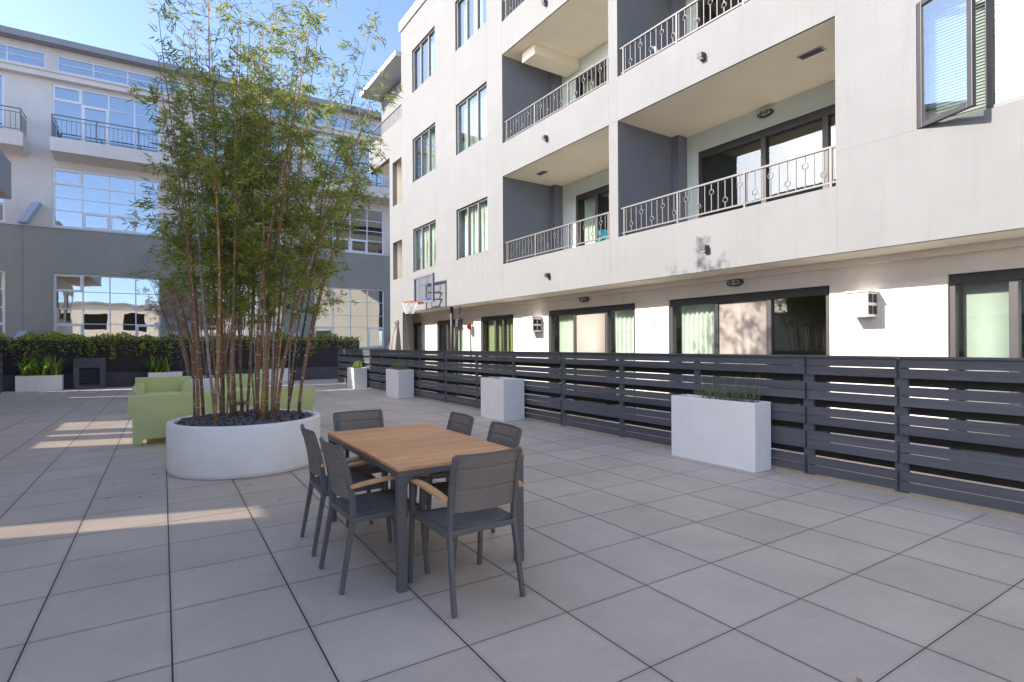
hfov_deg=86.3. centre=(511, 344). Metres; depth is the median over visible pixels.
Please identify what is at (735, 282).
bulkhead light
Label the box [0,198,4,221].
window
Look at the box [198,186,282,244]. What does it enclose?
window
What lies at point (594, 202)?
balcony door
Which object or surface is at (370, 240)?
window
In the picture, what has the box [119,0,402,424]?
bamboo clump
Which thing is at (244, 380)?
lounge armchair
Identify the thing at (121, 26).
sky
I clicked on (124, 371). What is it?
garden wall
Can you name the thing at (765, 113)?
bulkhead light
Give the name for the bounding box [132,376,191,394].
lounge armchair
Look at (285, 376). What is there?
white planter
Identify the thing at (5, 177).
courtyard wing
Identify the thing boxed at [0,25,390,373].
loft building
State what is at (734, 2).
balcony door
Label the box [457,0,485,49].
window
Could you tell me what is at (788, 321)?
sliding door
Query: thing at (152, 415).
lounge sofa
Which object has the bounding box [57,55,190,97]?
window
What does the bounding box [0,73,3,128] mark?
window
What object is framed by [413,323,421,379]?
sliding door
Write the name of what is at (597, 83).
balcony door
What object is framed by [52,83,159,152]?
window
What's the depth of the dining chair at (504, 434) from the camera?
4.03 m
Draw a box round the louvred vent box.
[73,358,105,388]
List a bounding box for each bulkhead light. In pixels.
[578,297,588,301]
[726,279,743,286]
[757,108,773,117]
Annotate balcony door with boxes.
[576,60,606,100]
[576,184,608,246]
[698,0,749,27]
[699,104,835,217]
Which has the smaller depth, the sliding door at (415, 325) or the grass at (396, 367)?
the grass at (396, 367)
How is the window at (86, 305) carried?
in the loft building at (73, 250)
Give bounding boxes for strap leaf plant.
[11,352,66,375]
[139,352,175,372]
[260,352,290,368]
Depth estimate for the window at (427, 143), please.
17.23 m
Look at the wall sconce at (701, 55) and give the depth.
8.34 m
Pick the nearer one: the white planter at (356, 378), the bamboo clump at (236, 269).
the bamboo clump at (236, 269)
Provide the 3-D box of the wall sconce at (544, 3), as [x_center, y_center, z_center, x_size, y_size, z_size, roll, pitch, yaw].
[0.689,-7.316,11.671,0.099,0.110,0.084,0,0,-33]
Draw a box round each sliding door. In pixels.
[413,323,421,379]
[438,319,462,386]
[482,314,513,376]
[549,303,635,414]
[670,286,829,442]
[949,268,1023,469]
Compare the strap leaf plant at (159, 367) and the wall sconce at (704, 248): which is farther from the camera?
the strap leaf plant at (159, 367)
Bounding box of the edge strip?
[337,381,1023,520]
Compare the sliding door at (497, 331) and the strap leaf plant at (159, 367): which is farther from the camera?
the strap leaf plant at (159, 367)
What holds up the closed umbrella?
on the paved terrace
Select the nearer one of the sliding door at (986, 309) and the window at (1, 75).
the sliding door at (986, 309)
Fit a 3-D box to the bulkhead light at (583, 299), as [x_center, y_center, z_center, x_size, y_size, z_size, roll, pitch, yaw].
[1.539,-0.981,11.764,0.082,0.124,0.283,0,0,-33]
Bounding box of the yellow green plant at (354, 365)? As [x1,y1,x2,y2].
[348,361,361,367]
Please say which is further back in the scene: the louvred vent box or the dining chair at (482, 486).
the louvred vent box
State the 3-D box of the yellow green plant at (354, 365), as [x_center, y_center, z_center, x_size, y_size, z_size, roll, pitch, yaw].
[-5.407,0.664,19.035,0.476,0.374,0.871,0,0,-33]
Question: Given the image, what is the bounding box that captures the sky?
[0,0,415,111]
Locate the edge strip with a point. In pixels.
(929, 498)
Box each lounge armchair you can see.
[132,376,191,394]
[225,373,265,400]
[249,387,315,410]
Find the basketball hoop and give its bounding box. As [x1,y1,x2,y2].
[401,273,467,395]
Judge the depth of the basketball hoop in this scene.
15.83 m
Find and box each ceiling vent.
[536,170,548,175]
[796,46,826,59]
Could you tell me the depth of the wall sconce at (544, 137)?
11.65 m
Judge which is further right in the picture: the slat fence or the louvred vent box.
the slat fence
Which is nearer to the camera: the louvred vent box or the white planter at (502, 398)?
the white planter at (502, 398)
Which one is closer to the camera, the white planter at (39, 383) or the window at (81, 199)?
the white planter at (39, 383)
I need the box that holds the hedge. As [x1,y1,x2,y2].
[0,330,361,363]
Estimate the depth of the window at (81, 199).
23.12 m
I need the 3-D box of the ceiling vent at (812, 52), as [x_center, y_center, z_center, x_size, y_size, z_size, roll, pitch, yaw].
[4.181,-4.075,7.637,0.160,0.015,0.340,0,0,-33]
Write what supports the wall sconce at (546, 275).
attached to the apartment building at (880, 148)
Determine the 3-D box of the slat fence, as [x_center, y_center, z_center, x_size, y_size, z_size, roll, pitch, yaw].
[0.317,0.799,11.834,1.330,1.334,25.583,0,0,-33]
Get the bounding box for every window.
[0,43,45,68]
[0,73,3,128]
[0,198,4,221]
[0,270,4,339]
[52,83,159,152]
[53,167,159,234]
[53,273,160,339]
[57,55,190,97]
[197,112,281,164]
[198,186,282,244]
[198,284,283,339]
[199,86,305,120]
[313,134,382,186]
[314,111,381,136]
[314,202,383,254]
[314,286,383,347]
[413,28,434,90]
[414,124,434,181]
[415,220,435,271]
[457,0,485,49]
[457,83,486,153]
[458,198,487,259]
[925,0,1023,125]
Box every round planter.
[166,409,319,479]
[188,375,219,392]
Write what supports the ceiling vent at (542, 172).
attached to the apartment building at (880, 148)
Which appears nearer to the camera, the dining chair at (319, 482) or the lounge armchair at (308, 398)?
the dining chair at (319, 482)
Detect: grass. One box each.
[390,361,410,369]
[684,373,768,402]
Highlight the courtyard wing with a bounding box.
[0,150,10,198]
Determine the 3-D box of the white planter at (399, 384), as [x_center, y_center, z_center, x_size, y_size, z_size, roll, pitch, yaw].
[-3.214,1.093,15.625,0.460,0.790,1.000,0,0,-33]
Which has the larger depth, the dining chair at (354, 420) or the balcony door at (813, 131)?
the balcony door at (813, 131)
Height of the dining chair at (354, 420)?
0.875 m
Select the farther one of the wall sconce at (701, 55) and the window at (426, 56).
the window at (426, 56)
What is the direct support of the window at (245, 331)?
in the loft building at (73, 250)
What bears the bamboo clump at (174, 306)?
in the round planter at (206, 384)
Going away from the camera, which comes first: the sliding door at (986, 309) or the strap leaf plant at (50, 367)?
the sliding door at (986, 309)
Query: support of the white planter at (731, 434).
on the paved terrace
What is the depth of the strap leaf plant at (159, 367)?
20.46 m
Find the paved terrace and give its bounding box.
[0,374,1023,681]
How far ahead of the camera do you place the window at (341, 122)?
28.92 m
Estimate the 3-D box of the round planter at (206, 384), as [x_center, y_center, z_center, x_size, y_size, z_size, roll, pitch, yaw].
[-9.041,1.233,16.054,1.720,0.580,1.720,0,0,-33]
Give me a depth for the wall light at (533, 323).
13.03 m
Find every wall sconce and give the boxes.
[541,0,546,6]
[542,135,547,140]
[544,273,549,277]
[697,51,705,60]
[700,245,708,252]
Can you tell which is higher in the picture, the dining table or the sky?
the sky
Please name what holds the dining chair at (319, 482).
on the paved terrace
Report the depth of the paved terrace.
3.48 m
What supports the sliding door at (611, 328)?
in the apartment building at (880, 148)
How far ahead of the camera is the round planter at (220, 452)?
6.08 m
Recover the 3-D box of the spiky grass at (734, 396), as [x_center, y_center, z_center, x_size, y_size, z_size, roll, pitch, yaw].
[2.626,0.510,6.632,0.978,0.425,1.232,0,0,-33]
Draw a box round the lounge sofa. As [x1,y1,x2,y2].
[126,391,230,445]
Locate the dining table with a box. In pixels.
[327,423,524,592]
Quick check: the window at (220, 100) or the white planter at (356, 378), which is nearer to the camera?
the white planter at (356, 378)
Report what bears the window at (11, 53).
in the loft building at (73, 250)
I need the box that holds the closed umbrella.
[389,317,409,363]
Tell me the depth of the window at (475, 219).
14.73 m
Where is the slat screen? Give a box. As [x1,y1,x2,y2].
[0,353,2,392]
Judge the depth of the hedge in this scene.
20.33 m
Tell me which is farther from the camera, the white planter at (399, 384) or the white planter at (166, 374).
the white planter at (166, 374)
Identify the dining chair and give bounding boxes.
[300,424,391,556]
[319,436,429,594]
[333,409,408,527]
[391,412,473,517]
[407,447,525,618]
[426,421,524,567]
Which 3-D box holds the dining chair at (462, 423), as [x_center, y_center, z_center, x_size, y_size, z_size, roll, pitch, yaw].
[-0.650,1.036,4.574,0.595,0.875,0.575,0,0,-30]
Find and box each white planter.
[15,375,63,391]
[148,371,182,376]
[254,368,287,381]
[347,367,366,388]
[386,369,413,398]
[481,377,523,421]
[671,394,770,472]
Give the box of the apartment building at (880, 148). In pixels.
[360,0,1023,469]
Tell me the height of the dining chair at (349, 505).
0.875 m
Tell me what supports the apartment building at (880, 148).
on the paved terrace
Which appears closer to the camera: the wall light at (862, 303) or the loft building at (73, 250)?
the wall light at (862, 303)
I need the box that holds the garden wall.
[2,354,337,390]
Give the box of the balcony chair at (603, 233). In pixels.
[598,230,607,241]
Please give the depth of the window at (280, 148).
25.28 m
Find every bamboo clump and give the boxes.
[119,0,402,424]
[126,246,260,378]
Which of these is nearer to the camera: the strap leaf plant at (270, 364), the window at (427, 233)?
the window at (427, 233)
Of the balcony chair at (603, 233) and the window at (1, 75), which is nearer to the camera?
the balcony chair at (603, 233)
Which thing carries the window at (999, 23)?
in the apartment building at (880, 148)
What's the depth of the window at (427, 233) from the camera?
17.24 m
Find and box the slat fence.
[337,349,1023,513]

